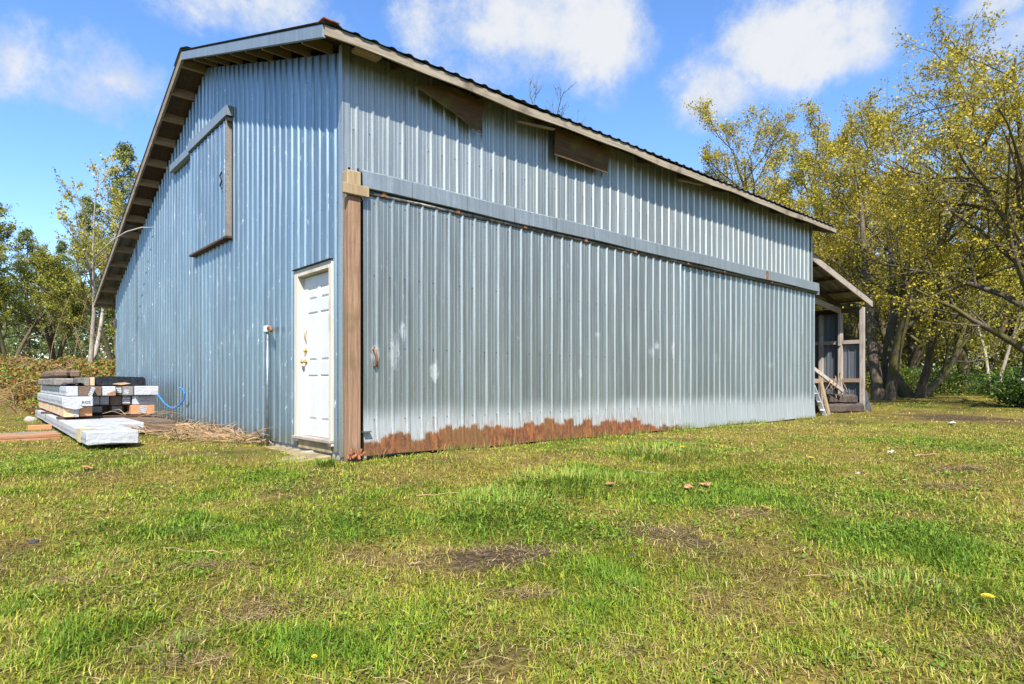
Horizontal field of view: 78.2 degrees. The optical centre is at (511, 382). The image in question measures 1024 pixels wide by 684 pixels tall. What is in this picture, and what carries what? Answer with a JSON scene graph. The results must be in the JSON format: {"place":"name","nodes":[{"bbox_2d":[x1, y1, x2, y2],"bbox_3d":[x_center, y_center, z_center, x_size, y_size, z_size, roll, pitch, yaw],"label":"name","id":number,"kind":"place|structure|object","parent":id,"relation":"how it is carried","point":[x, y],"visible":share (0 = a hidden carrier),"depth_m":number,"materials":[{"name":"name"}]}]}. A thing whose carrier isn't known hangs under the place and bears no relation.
{"place":"outdoors","nodes":[
{"label":"outdoors","id":0,"kind":"place"},
{"bbox_2d":[0,369,1023,683],"bbox_3d":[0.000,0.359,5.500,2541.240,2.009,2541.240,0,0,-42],"label":"ground","id":1,"kind":"structure","parent":0,"point":[902,413],"depth_m":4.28,"materials":[{"name":"green plant"}]},
{"bbox_2d":[0,202,25,314],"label":"leafy tree","id":2,"kind":"object","parent":1,"relation":"on","point":[11,229],"visible":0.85,"depth_m":24.37,"materials":[{"name":"green plant"}]},
{"bbox_2d":[23,416,36,421],"bbox_3d":[-11.102,0.861,14.525,0.244,0.171,0.203,0,0,-42],"label":"stone","id":3,"kind":"object","parent":1,"relation":"on","point":[28,419],"visible":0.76,"depth_m":14.46,"materials":[{"name":"stone"}]},
{"bbox_2d":[0,437,60,442],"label":"plank","id":4,"kind":"object","parent":1,"relation":"on","point":[37,439],"visible":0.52,"depth_m":9.57,"materials":[{"name":"brown wood"}]},
{"bbox_2d":[0,432,60,439],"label":"plank","id":5,"kind":"object","parent":4,"relation":"on","point":[27,435],"visible":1,"depth_m":9.61,"materials":[{"name":"brown wood"}]},
{"bbox_2d":[0,431,57,433],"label":"plank","id":6,"kind":"object","parent":5,"relation":"on","point":[29,432],"visible":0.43,"depth_m":9.96,"materials":[{"name":"brown wood"}]},
{"bbox_2d":[28,539,39,543],"bbox_3d":[-3.269,1.090,4.311,0.064,0.033,0.052,0,0,-13],"label":"clod","id":7,"kind":"object","parent":1,"relation":"on","point":[33,541],"visible":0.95,"depth_m":4.30,"materials":[{"name":"grey stone"}]},
{"bbox_2d":[0,226,70,357],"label":"conifer tree","id":8,"kind":"object","parent":1,"relation":"on","point":[24,236],"visible":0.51,"depth_m":30.86,"materials":[{"name":"green plant"}]},
{"bbox_2d":[28,424,51,429],"bbox_3d":[-8.672,0.825,11.581,0.350,0.090,0.120,0,0,-42],"label":"wood block","id":9,"kind":"object","parent":1,"relation":"on","point":[40,427],"depth_m":11.54,"materials":[{"name":"brown wood"}]},
{"bbox_2d":[0,242,91,357],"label":"leafy tree","id":10,"kind":"object","parent":1,"relation":"on","point":[3,257],"visible":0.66,"depth_m":25.28,"materials":[{"name":"green plant"}]},
{"bbox_2d":[0,233,113,358],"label":"leafy tree","id":11,"kind":"object","parent":1,"relation":"on","point":[37,260],"visible":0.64,"depth_m":26.40,"materials":[{"name":"green plant"}]},
{"bbox_2d":[0,353,115,414],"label":"bramble leaves","id":12,"kind":"object","parent":1,"relation":"on","point":[98,367],"visible":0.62,"depth_m":20.04,"materials":[{"name":"green plant"}]},
{"bbox_2d":[0,263,115,359],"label":"woodland","id":13,"kind":"object","parent":1,"relation":"on","point":[39,338],"visible":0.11,"depth_m":43.13,"materials":[{"name":"green plant"}]},
{"bbox_2d":[0,278,115,413],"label":"bramble canes","id":14,"kind":"object","parent":1,"relation":"on","point":[19,392],"visible":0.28,"depth_m":20.22,"materials":[{"name":"brown plant"}]},
{"bbox_2d":[32,240,87,358],"bbox_3d":[-28.572,-4.697,39.902,3.409,8.737,3.111,0,0,42],"label":"conifer tree","id":15,"kind":"object","parent":1,"relation":"on","point":[62,246],"visible":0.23,"depth_m":39.88,"materials":[{"name":"green plant"}]},
{"bbox_2d":[20,232,115,359],"bbox_3d":[-16.876,-3.473,26.547,4.426,6.180,5.504,0,0,-1],"label":"leafy tree","id":16,"kind":"object","parent":1,"relation":"on","point":[56,282],"visible":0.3,"depth_m":25.38,"materials":[{"name":"green plant"}]},
{"bbox_2d":[39,194,114,358],"bbox_3d":[-23.879,-5.569,35.990,5.519,10.479,4.222,0,0,29],"label":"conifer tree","id":17,"kind":"object","parent":1,"relation":"on","point":[86,200],"visible":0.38,"depth_m":35.65,"materials":[{"name":"green plant"}]},
{"bbox_2d":[35,410,138,445],"bbox_3d":[-8.440,0.740,12.096,0.612,0.186,9.600,0,0,-40],"label":"wrapped bundle","id":18,"kind":"object","parent":1,"relation":"on","point":[91,431],"visible":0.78,"depth_m":8.90,"materials":[{"name":"white plastic"}]},
{"bbox_2d":[39,400,78,416],"bbox_3d":[-9.626,0.520,13.307,0.233,0.179,5.826,0,0,-40],"label":"timber","id":19,"kind":"object","parent":18,"relation":"on","point":[60,410],"visible":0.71,"depth_m":11.59,"materials":[{"name":"beige wood"}]},
{"bbox_2d":[37,393,92,408],"bbox_3d":[-9.539,0.361,13.333,0.455,0.224,5.896,0,0,-40],"label":"wrapped bundle","id":20,"kind":"object","parent":19,"relation":"on","point":[74,402],"visible":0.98,"depth_m":11.19,"materials":[{"name":"white plastic"}]},
{"bbox_2d":[41,385,77,395],"bbox_3d":[-9.641,0.155,13.345,0.182,0.176,5.750,0,0,-40],"label":"wrapped bundle","id":21,"kind":"object","parent":20,"relation":"on","point":[64,390],"visible":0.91,"depth_m":11.83,"materials":[{"name":"white plastic"}]},
{"bbox_2d":[38,378,73,385],"bbox_3d":[-9.921,-0.011,13.662,0.317,0.145,4.300,0,0,-40],"label":"timber","id":22,"kind":"object","parent":21,"relation":"on","point":[55,381],"visible":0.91,"depth_m":12.09,"materials":[{"name":"grey wood"}]},
{"bbox_2d":[41,370,68,378],"bbox_3d":[-10.134,-0.170,13.943,0.247,0.165,3.600,0,0,-40],"label":"timber","id":23,"kind":"object","parent":22,"relation":"on","point":[56,374],"visible":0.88,"depth_m":12.65,"materials":[{"name":"brown wood"}]},
{"bbox_2d":[60,382,84,384],"bbox_3d":[-8.166,0.022,11.817,0.420,0.049,1.000,0,0,-42],"label":"plastic scrap","id":24,"kind":"object","parent":21,"relation":"on","point":[65,383],"visible":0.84,"depth_m":11.72,"materials":[{"name":"black plastic"}]},
{"bbox_2d":[78,386,94,395],"bbox_3d":[-9.461,0.159,13.466,0.251,0.185,5.806,0,0,-40],"label":"timber","id":25,"kind":"object","parent":20,"relation":"on","point":[85,390],"visible":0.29,"depth_m":11.25,"materials":[{"name":"brown wood"}]},
{"bbox_2d":[73,378,89,385],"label":"timber","id":26,"kind":"object","parent":25,"relation":"on","point":[86,381],"visible":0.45,"depth_m":11.69,"materials":[{"name":"grey wood"}]},
{"bbox_2d":[67,370,80,377],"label":"timber","id":27,"kind":"object","parent":26,"relation":"on","point":[74,373],"visible":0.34,"depth_m":12.74,"materials":[{"name":"brown wood"}]},
{"bbox_2d":[56,414,151,418],"bbox_3d":[-7.505,0.630,11.661,1.500,0.040,0.090,0,0,-42],"label":"spacer","id":28,"kind":"object","parent":18,"relation":"on","point":[106,416],"visible":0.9,"depth_m":11.62,"materials":[{"name":"brown wood"}]},
{"bbox_2d":[49,149,140,361],"bbox_3d":[-14.545,-4.417,22.740,2.324,8.351,5.047,0,0,-18],"label":"slim tree","id":29,"kind":"object","parent":1,"relation":"on","point":[118,212],"visible":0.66,"depth_m":21.54,"materials":[{"name":"green plant"}]},
{"bbox_2d":[74,141,137,355],"bbox_3d":[-18.893,-6.046,30.933,4.124,11.582,4.518,0,0,13],"label":"conifer tree","id":30,"kind":"object","parent":1,"relation":"on","point":[125,151],"visible":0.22,"depth_m":30.74,"materials":[{"name":"green plant"}]},
{"bbox_2d":[92,414,143,432],"bbox_3d":[-8.646,0.743,13.119,0.407,0.181,7.605,0,0,-40],"label":"wrapped bundle","id":31,"kind":"object","parent":1,"relation":"on","point":[122,421],"visible":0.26,"depth_m":10.56,"materials":[{"name":"white plastic"}]},
{"bbox_2d":[111,414,174,431],"bbox_3d":[-8.354,0.742,13.480,0.486,0.180,7.450,0,0,-40],"label":"timber","id":32,"kind":"object","parent":1,"relation":"on","point":[156,422],"visible":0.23,"depth_m":10.73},
{"bbox_3d":[-10.893,0.630,15.473,1.500,0.040,0.090,0,0,-42],"label":"spacer","id":33,"kind":"object","parent":32,"relation":"on","visible":0},
{"bbox_2d":[79,406,91,415],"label":"timber","id":34,"kind":"object","parent":33,"relation":"on","point":[85,411],"visible":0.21,"depth_m":11.27,"materials":[{"name":"brown wood"}]},
{"bbox_2d":[92,405,106,414],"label":"timber","id":35,"kind":"object","parent":33,"relation":"on","point":[98,409],"visible":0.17,"depth_m":11.93,"materials":[{"name":"black wood"}]},
{"bbox_2d":[92,396,98,404],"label":"timber","id":36,"kind":"object","parent":35,"relation":"on","point":[95,400],"visible":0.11,"depth_m":11.68,"materials":[{"name":"grey wood"}]},
{"bbox_2d":[73,385,101,395],"bbox_3d":[-9.385,0.155,13.639,0.157,0.175,5.650,0,0,-40],"label":"timber","id":37,"kind":"object","parent":36,"relation":"on","point":[97,391],"visible":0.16,"depth_m":11.49,"materials":[{"name":"brown wood"}]},
{"bbox_2d":[90,377,94,385],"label":"timber","id":38,"kind":"object","parent":37,"relation":"on","point":[92,381],"visible":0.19,"depth_m":11.56,"materials":[{"name":"beige wood"}]},
{"bbox_2d":[99,396,108,404],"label":"timber","id":39,"kind":"object","parent":35,"relation":"on","point":[103,400],"visible":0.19,"depth_m":11.77,"materials":[{"name":"grey wood"}]},
{"bbox_2d":[102,386,115,395],"bbox_3d":[-9.236,0.156,13.757,0.217,0.177,5.670,0,0,-40],"label":"wrapped bundle","id":40,"kind":"object","parent":39,"relation":"on","point":[108,390],"visible":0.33,"depth_m":11.61,"materials":[{"name":"white plastic"}]},
{"bbox_2d":[74,376,145,385],"bbox_3d":[-9.099,-0.025,13.834,0.848,0.192,5.344,0,0,-42],"label":"wrapped bundle","id":41,"kind":"object","parent":40,"relation":"on","point":[116,381],"visible":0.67,"depth_m":11.85,"materials":[{"name":"black plastic"}]},
{"bbox_2d":[107,405,124,413],"bbox_3d":[-9.258,0.520,14.081,0.287,0.176,5.156,0,0,-40],"label":"timber","id":42,"kind":"object","parent":33,"relation":"on","point":[111,408],"visible":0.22,"depth_m":12.10,"materials":[{"name":"wood"}]},
{"bbox_2d":[109,395,121,404],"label":"timber","id":43,"kind":"object","parent":42,"relation":"on","point":[115,400],"visible":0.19,"depth_m":11.86,"materials":[{"name":"brown wood"}]},
{"bbox_2d":[115,386,121,394],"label":"timber","id":44,"kind":"object","parent":43,"relation":"on","point":[118,390],"visible":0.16,"depth_m":11.79,"materials":[{"name":"white wood"}]},
{"bbox_2d":[117,395,130,404],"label":"timber","id":45,"kind":"object","parent":42,"relation":"on","point":[126,399],"visible":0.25,"depth_m":11.97,"materials":[{"name":"grey wood"}]},
{"bbox_2d":[122,386,132,394],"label":"timber","id":46,"kind":"object","parent":45,"relation":"on","point":[127,390],"visible":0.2,"depth_m":11.89,"materials":[{"name":"wood"}]},
{"bbox_2d":[125,404,154,413],"bbox_3d":[-8.851,0.519,14.173,0.407,0.176,5.556,0,0,-40],"label":"timber","id":47,"kind":"object","parent":33,"relation":"on","point":[129,409],"visible":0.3,"depth_m":12.06,"materials":[{"name":"orange wood"}]},
{"bbox_2d":[127,395,154,404],"bbox_3d":[-8.849,0.337,14.208,0.396,0.177,5.506,0,0,-40],"label":"wrapped bundle","id":48,"kind":"object","parent":47,"relation":"on","point":[142,399],"visible":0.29,"depth_m":12.12,"materials":[{"name":"white plastic"}]},
{"bbox_2d":[133,386,158,394],"bbox_3d":[-8.781,0.155,14.172,0.408,0.176,5.650,0,0,-40],"label":"wrapped bundle","id":49,"kind":"object","parent":48,"relation":"on","point":[145,390],"visible":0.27,"depth_m":12.01,"materials":[{"name":"white plastic"}]},
{"bbox_2d":[157,387,185,408],"bbox_3d":[-6.464,0.290,11.939,0.782,0.410,0.060,0,0,26],"label":"rope","id":50,"kind":"object","parent":49,"relation":"hanging from","point":[161,399],"visible":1,"depth_m":11.86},
{"bbox_2d":[132,625,220,671],"bbox_3d":[-1.481,1.178,2.822,0.400,0.123,0.386,0,0,-42],"label":"grass tuft","id":51,"kind":"object","parent":1,"relation":"on","point":[178,636],"visible":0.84,"depth_m":2.79,"materials":[{"name":"green plant"}]},
{"bbox_2d":[102,407,278,446],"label":"brush litter","id":52,"kind":"object","parent":1,"relation":"on","point":[212,432],"visible":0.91,"depth_m":9.61,"materials":[{"name":"beige plant"}]},
{"bbox_2d":[162,547,222,554],"bbox_3d":[-2.067,1.085,4.071,0.531,0.027,0.043,0,0,18],"label":"stick","id":53,"kind":"object","parent":1,"relation":"on","point":[189,551],"visible":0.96,"depth_m":4.08,"materials":[{"name":"brown wood"}]},
{"bbox_2d":[174,519,218,542],"bbox_3d":[-2.200,1.035,4.366,0.346,0.121,0.325,0,0,-42],"label":"grass tuft","id":54,"kind":"object","parent":1,"relation":"on","point":[192,533],"visible":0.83,"depth_m":4.36,"materials":[{"name":"green plant"}]},
{"bbox_2d":[266,446,330,461],"bbox_3d":[-3.180,1.038,7.667,1.300,0.344,1.927,0,0,-42],"label":"doorstep","id":55,"kind":"object","parent":1,"relation":"on","point":[293,451],"visible":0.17,"depth_m":7.63,"materials":[{"name":"concrete"}]},
{"bbox_2d":[313,456,339,467],"bbox_3d":[-2.001,0.854,6.803,0.362,0.130,0.342,0,0,-42],"label":"grass tuft","id":56,"kind":"object","parent":1,"relation":"on","point":[325,462],"visible":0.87,"depth_m":6.75,"materials":[{"name":"green plant"}]},
{"bbox_2d":[416,492,457,495],"bbox_3d":[-0.657,0.991,5.594,0.384,0.018,0.035,0,0,-22],"label":"stick","id":57,"kind":"object","parent":1,"relation":"on","point":[436,494],"visible":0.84,"depth_m":5.58,"materials":[{"name":"brown wood"}]},
{"bbox_2d":[93,16,835,462],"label":"barn","id":58,"kind":"structure","parent":1,"relation":"on","point":[335,240],"depth_m":9.40,"materials":[{"name":"metal"}]},
{"bbox_2d":[189,118,231,257],"bbox_3d":[-5.229,-3.277,10.861,0.115,1.925,2.090,0,0,-42],"label":"loft door","id":59,"kind":"structure","parent":58,"relation":"in","point":[210,188],"depth_m":10.65,"materials":[{"name":"metal"}]},
{"bbox_2d":[300,272,328,437],"bbox_3d":[-2.427,-0.338,7.893,0.124,2.035,0.892,0,0,-42],"label":"side door","id":60,"kind":"structure","parent":58,"relation":"in","point":[316,288],"depth_m":7.97,"materials":[{"name":"white paint"}]},
{"bbox_2d":[362,196,681,455],"bbox_3d":[0.701,-0.666,9.483,6.525,3.068,0.128,0,0,-42],"label":"sliding door","id":61,"kind":"structure","parent":58,"relation":"in","point":[475,330],"depth_m":8.79,"materials":[{"name":"metal"}]},
{"bbox_2d":[681,265,815,428],"bbox_3d":[5.255,-0.661,13.606,5.960,3.058,0.049,0,0,-42],"label":"sliding door","id":62,"kind":"structure","parent":58,"relation":"in","point":[748,346],"depth_m":13.30,"materials":[{"name":"grey metal"}]},
{"bbox_2d":[175,414,824,459],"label":"wall weeds","id":63,"kind":"object","parent":1,"relation":"on","point":[605,434],"depth_m":9.97,"materials":[{"name":"green plant"}]},
{"bbox_2d":[433,482,570,527],"bbox_3d":[-0.086,0.990,5.172,1.210,0.197,1.219,0,0,-42],"label":"grass tuft","id":64,"kind":"object","parent":1,"relation":"on","point":[484,490],"visible":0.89,"depth_m":5.20,"materials":[{"name":"green plant"}]},
{"bbox_2d":[0,435,1023,683],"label":"clover","id":65,"kind":"object","parent":1,"relation":"on","point":[766,445],"visible":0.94,"depth_m":4.70,"materials":[{"name":"green plant"}]},
{"bbox_2d":[0,412,1023,683],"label":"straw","id":66,"kind":"object","parent":1,"relation":"on","point":[510,576],"visible":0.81,"depth_m":3.34,"materials":[{"name":"beige plant"}]},
{"bbox_2d":[525,75,585,125],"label":"bare tree","id":67,"kind":"object","parent":1,"relation":"on","point":[536,88],"visible":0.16,"depth_m":35.83,"materials":[{"name":"brown plant"}]},
{"bbox_2d":[496,460,637,500],"bbox_3d":[0.477,0.921,6.017,1.405,0.218,1.472,0,0,-42],"label":"grass tuft","id":68,"kind":"object","parent":1,"relation":"on","point":[565,471],"visible":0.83,"depth_m":5.98,"materials":[{"name":"green plant"}]},
{"bbox_2d":[604,439,708,464],"bbox_3d":[1.726,0.818,7.603,1.363,0.226,1.311,0,0,-42],"label":"grass tuft","id":69,"kind":"object","parent":1,"relation":"on","point":[654,446],"visible":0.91,"depth_m":7.53,"materials":[{"name":"green plant"}]},
{"bbox_2d":[714,144,810,210],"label":"maple tree","id":70,"kind":"object","parent":1,"relation":"on","point":[793,169],"visible":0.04,"depth_m":34.18,"materials":[{"name":"yellow plant"}]},
{"bbox_2d":[680,93,880,306],"bbox_3d":[14.829,-6.958,33.991,12.760,15.676,9.451,0,0,-44],"label":"maple tree","id":71,"kind":"object","parent":1,"relation":"on","point":[776,130],"visible":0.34,"depth_m":31.82,"materials":[{"name":"yellow plant"}]},
{"bbox_2d":[733,95,898,309],"bbox_3d":[18.940,-7.749,41.405,10.424,17.290,14.074,0,0,0],"label":"maple tree","id":72,"kind":"object","parent":1,"relation":"on","point":[815,135],"visible":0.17,"depth_m":37.03,"materials":[{"name":"yellow plant"}]},
{"bbox_2d":[815,386,826,415],"bbox_3d":[7.738,0.480,16.156,0.690,0.822,0.488,0,0,2],"label":"stepladder","id":73,"kind":"object","parent":1,"relation":"on","point":[820,406],"visible":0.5,"depth_m":15.94,"materials":[{"name":"metal"}]},
{"bbox_2d":[815,379,830,414],"bbox_3d":[8.132,0.401,17.000,0.722,0.992,1.337,0,0,17],"label":"sawhorse","id":74,"kind":"object","parent":1,"relation":"on","point":[822,389],"visible":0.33,"depth_m":16.63,"materials":[{"name":"brown wood"}]},
{"bbox_2d":[803,574,868,578],"bbox_3d":[1.885,1.127,3.663,0.396,0.026,0.034,0,0,-2],"label":"stick","id":75,"kind":"object","parent":1,"relation":"on","point":[829,576],"visible":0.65,"depth_m":3.66,"materials":[{"name":"brown wood"}]},
{"bbox_2d":[815,403,864,412],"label":"old beam","id":76,"kind":"structure","parent":1,"relation":"on","point":[845,408],"depth_m":17.71,"materials":[{"name":"brown wood"}]},
{"bbox_2d":[823,394,857,403],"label":"old beam","id":77,"kind":"structure","parent":76,"relation":"on","point":[843,398],"depth_m":17.81,"materials":[{"name":"brown wood"}]},
{"bbox_2d":[815,367,843,392],"bbox_3d":[8.672,-0.120,17.400,1.272,0.815,0.065,0,0,-19],"label":"leaning board","id":78,"kind":"object","parent":77,"relation":"on","point":[827,379],"visible":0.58,"depth_m":17.40,"materials":[{"name":"wood"}]},
{"bbox_2d":[825,373,847,397],"bbox_3d":[8.961,0.084,17.500,0.846,0.708,0.414,0,0,-42],"label":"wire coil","id":79,"kind":"object","parent":78,"relation":"on","point":[836,384],"visible":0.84,"depth_m":17.39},
{"bbox_2d":[812,253,872,408],"bbox_3d":[7.022,-1.129,19.362,4.350,4.378,6.032,0,0,-42],"label":"lean to shed","id":80,"kind":"object","parent":1,"relation":"on","point":[836,354],"visible":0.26,"depth_m":18.64,"materials":[{"name":"grey wood"}]},
{"bbox_2d":[865,344,870,393],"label":"undergrowth","id":81,"kind":"object","parent":1,"relation":"on","point":[867,376],"depth_m":32.77,"materials":[{"name":"green plant"}]},
{"bbox_2d":[865,390,871,410],"bbox_3d":[10.329,0.575,18.373,0.298,0.703,0.100,0,0,1],"label":"leaning sheet","id":82,"kind":"object","parent":1,"relation":"on","point":[867,406],"visible":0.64,"depth_m":18.35,"materials":[{"name":"grey metal"}]},
{"bbox_2d":[798,89,979,339],"bbox_3d":[18.018,-6.392,31.848,8.785,14.549,9.921,0,0,31],"label":"maple tree","id":83,"kind":"object","parent":1,"relation":"on","point":[858,275],"visible":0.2,"depth_m":30.53,"materials":[{"name":"yellow plant"}]},
{"bbox_2d":[825,563,984,620],"bbox_3d":[2.113,1.129,3.427,0.728,0.146,0.774,0,0,-42],"label":"grass tuft","id":84,"kind":"object","parent":1,"relation":"on","point":[905,578],"visible":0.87,"depth_m":3.42,"materials":[{"name":"green plant"}]},
{"bbox_2d":[792,0,1023,407],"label":"maple tree","id":85,"kind":"object","parent":1,"relation":"on","point":[1017,157],"visible":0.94,"depth_m":19.64,"materials":[{"name":"yellow plant"}]},
{"bbox_2d":[795,32,1023,400],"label":"maple tree","id":86,"kind":"object","parent":1,"relation":"on","point":[884,379],"visible":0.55,"depth_m":25.24,"materials":[{"name":"yellow plant"}]},
{"bbox_2d":[806,186,1023,397],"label":"maple tree","id":87,"kind":"object","parent":1,"relation":"on","point":[924,389],"visible":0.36,"depth_m":28.19,"materials":[{"name":"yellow plant"}]},
{"bbox_2d":[815,224,1023,389],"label":"woodland","id":88,"kind":"object","parent":1,"relation":"on","point":[940,349],"visible":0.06,"depth_m":46.49,"materials":[{"name":"green plant"}]},
{"bbox_2d":[816,127,1022,390],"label":"maple tree","id":89,"kind":"object","parent":1,"relation":"on","point":[915,355],"visible":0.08,"depth_m":35.32,"materials":[{"name":"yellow plant"}]},
{"bbox_2d":[870,362,1020,395],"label":"undergrowth","id":90,"kind":"object","parent":1,"relation":"on","point":[949,380],"visible":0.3,"depth_m":30.86,"materials":[{"name":"green plant"}]},
{"bbox_2d":[910,99,1023,393],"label":"maple tree","id":91,"kind":"object","parent":1,"relation":"on","point":[963,355],"visible":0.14,"depth_m":33.19,"materials":[{"name":"yellow plant"}]},
{"bbox_2d":[918,114,1023,333],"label":"maple tree","id":92,"kind":"object","parent":1,"relation":"on","point":[1011,313],"visible":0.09,"depth_m":31.94,"materials":[{"name":"yellow plant"}]},
{"bbox_2d":[948,228,1023,384],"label":"pale tree","id":93,"kind":"object","parent":1,"relation":"on","point":[1004,363],"visible":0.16,"depth_m":30.95,"materials":[{"name":"green plant"}]},
{"bbox_2d":[981,593,993,608],"bbox_3d":[2.467,1.136,3.270,0.059,0.074,0.060,0,0,44],"label":"dandelion","id":94,"kind":"object","parent":1,"relation":"on","point":[988,595],"visible":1,"depth_m":3.27,"materials":[{"name":"yellow plant"}]},
{"bbox_2d":[965,366,1023,406],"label":"flowering bush","id":95,"kind":"object","parent":1,"relation":"on","point":[1010,390],"visible":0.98,"depth_m":20.46,"materials":[{"name":"green plant"}]},
{"bbox_2d":[0,0,1023,358],"label":"sky","id":96,"kind":"structure","parent":0,"point":[79,78],"materials":[{"name":"blue"}]},
{"bbox_2d":[867,253,1022,382],"bbox_3d":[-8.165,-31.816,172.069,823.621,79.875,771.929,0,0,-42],"label":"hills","id":97,"kind":"structure","parent":0,"point":[968,357],"depth_m":277.93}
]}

